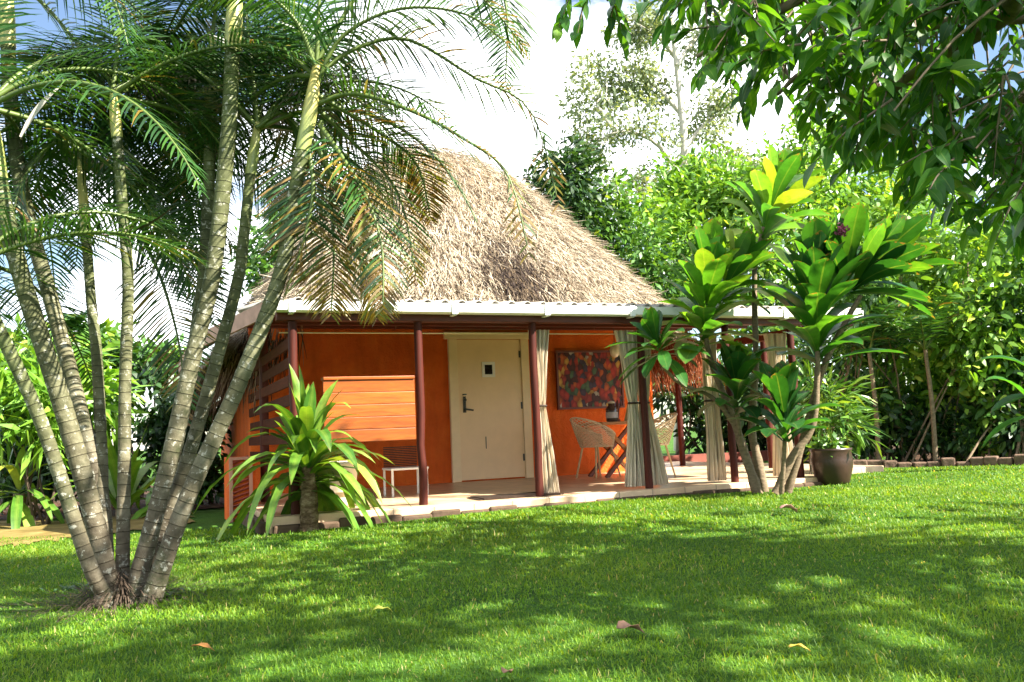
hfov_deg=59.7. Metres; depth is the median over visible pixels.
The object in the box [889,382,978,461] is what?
border shrub
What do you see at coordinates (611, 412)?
glass jar
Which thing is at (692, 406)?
border shrub
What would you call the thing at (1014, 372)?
border shrub
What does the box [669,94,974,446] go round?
leafy tree
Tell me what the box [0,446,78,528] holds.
lily plant
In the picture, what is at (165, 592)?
weed tuft
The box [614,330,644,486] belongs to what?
curtain
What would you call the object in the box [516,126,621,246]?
leafy tree
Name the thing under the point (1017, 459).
stone border
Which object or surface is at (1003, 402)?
banana plant
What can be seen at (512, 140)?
sky
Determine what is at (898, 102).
overhanging tree
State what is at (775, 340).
curtain
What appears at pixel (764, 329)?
border shrub
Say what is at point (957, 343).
border shrub
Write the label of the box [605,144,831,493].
cane plant
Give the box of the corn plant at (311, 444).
[194,364,414,540]
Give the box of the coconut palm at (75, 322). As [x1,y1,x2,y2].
[13,310,105,470]
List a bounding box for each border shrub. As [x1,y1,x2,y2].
[652,357,757,454]
[717,202,931,373]
[721,342,825,450]
[790,337,913,458]
[815,220,933,461]
[834,371,929,461]
[846,175,985,460]
[858,241,1000,451]
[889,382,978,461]
[900,192,1023,461]
[929,182,1021,449]
[938,380,1020,461]
[950,218,1023,461]
[987,377,1023,456]
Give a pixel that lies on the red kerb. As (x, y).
(701, 457)
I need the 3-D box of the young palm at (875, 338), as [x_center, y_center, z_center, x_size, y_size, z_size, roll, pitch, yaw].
[5.539,0.517,14.068,2.097,3.001,2.221,-6,-7,32]
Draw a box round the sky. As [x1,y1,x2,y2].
[0,0,1023,450]
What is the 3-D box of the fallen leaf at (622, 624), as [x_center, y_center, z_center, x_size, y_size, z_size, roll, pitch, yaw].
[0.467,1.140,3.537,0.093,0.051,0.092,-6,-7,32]
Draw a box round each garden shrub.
[0,325,154,525]
[0,387,156,516]
[1,313,50,490]
[68,315,202,497]
[118,352,236,503]
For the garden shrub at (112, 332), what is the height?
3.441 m
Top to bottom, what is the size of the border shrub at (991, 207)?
5.926 m
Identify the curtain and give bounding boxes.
[528,330,558,492]
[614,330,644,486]
[634,334,668,484]
[699,332,726,480]
[763,333,792,475]
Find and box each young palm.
[797,270,925,459]
[844,289,1004,460]
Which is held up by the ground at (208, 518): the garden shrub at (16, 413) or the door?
the garden shrub at (16, 413)
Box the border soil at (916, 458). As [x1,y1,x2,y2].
[803,445,987,463]
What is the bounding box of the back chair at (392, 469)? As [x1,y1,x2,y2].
[382,446,428,496]
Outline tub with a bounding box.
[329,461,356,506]
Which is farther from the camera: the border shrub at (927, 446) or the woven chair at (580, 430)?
the border shrub at (927, 446)
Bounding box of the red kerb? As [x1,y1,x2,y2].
[663,450,805,462]
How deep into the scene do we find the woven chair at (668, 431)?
11.47 m
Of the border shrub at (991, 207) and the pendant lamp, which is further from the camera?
the border shrub at (991, 207)
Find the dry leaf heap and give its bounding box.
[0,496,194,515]
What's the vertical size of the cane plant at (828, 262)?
2.995 m
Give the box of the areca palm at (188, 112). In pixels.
[0,0,566,634]
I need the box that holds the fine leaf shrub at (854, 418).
[796,346,892,474]
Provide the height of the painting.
0.880 m
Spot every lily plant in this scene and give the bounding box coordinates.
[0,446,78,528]
[26,414,205,518]
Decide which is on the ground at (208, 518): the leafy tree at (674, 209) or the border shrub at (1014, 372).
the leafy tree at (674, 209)
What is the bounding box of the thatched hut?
[179,138,883,533]
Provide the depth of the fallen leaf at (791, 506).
7.02 m
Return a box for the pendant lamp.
[609,328,618,356]
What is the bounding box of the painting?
[554,350,624,409]
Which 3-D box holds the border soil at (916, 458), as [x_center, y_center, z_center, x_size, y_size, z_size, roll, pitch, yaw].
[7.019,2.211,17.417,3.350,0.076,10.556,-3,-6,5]
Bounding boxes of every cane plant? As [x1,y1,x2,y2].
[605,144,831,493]
[725,199,960,494]
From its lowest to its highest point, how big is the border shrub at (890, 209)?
4.867 m
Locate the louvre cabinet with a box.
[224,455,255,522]
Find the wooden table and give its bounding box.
[578,420,660,477]
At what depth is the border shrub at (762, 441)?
18.42 m
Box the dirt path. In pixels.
[0,514,193,545]
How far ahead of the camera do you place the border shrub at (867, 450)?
14.16 m
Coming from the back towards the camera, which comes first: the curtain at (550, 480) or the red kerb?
the red kerb
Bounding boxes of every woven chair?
[570,417,620,478]
[654,412,676,476]
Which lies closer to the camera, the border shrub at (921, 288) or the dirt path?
the dirt path
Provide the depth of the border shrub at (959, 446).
13.52 m
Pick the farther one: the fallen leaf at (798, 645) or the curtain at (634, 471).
the curtain at (634, 471)
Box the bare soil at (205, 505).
[0,485,223,519]
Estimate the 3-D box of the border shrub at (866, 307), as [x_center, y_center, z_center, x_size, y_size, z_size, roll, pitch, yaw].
[5.755,0.079,14.357,2.152,3.923,2.304,-7,-7,34]
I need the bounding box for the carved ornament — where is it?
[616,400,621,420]
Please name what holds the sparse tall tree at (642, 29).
on the ground at (208, 518)
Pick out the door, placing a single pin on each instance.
(489, 371)
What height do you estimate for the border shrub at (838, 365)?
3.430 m
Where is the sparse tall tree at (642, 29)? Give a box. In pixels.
[551,0,764,450]
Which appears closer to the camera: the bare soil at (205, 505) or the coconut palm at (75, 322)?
the bare soil at (205, 505)
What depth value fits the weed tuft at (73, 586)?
5.51 m
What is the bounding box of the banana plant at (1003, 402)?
[975,355,1023,446]
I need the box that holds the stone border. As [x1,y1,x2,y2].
[853,454,1023,467]
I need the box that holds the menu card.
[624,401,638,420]
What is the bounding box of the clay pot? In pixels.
[806,431,852,484]
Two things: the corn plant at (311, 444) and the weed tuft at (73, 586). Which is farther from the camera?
the corn plant at (311, 444)
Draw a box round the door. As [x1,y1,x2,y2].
[457,340,524,480]
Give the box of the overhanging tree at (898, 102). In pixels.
[552,0,1023,269]
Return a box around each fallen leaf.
[191,642,214,650]
[373,605,392,611]
[501,667,512,672]
[616,620,643,632]
[779,504,796,511]
[788,643,809,650]
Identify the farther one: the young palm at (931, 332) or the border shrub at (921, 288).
the border shrub at (921, 288)
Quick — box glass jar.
[606,401,617,421]
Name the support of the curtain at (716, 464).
hanging from the thatched hut
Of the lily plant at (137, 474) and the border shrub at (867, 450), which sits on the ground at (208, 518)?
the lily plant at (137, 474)
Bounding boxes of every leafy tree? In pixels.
[222,194,308,301]
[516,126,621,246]
[570,158,698,335]
[603,140,759,453]
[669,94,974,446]
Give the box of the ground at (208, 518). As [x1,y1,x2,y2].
[0,426,1023,681]
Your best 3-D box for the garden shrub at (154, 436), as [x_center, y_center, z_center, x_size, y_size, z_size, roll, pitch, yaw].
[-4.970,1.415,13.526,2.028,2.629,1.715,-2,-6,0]
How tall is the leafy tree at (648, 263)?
7.533 m
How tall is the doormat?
0.018 m
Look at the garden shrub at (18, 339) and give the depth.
17.69 m
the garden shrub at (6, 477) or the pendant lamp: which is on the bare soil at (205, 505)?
the garden shrub at (6, 477)
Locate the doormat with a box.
[467,492,563,499]
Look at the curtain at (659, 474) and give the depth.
9.78 m
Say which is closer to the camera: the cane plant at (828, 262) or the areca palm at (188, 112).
the areca palm at (188, 112)
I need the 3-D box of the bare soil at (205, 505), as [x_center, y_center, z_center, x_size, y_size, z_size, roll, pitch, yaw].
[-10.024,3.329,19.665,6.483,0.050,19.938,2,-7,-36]
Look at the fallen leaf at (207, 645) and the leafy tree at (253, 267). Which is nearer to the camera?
the fallen leaf at (207, 645)
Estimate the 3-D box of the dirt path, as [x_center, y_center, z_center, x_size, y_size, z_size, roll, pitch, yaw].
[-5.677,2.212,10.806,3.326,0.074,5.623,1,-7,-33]
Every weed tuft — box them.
[37,583,89,591]
[164,587,190,597]
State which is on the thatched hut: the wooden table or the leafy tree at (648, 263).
the wooden table
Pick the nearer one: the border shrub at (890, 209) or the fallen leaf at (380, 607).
the fallen leaf at (380, 607)
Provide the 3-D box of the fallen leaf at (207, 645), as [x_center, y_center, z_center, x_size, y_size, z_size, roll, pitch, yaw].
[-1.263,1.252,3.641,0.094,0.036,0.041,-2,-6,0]
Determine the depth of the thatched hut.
12.04 m
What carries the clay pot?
on the ground at (208, 518)
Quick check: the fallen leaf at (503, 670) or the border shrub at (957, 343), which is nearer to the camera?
the fallen leaf at (503, 670)
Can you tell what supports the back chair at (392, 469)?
on the thatched hut

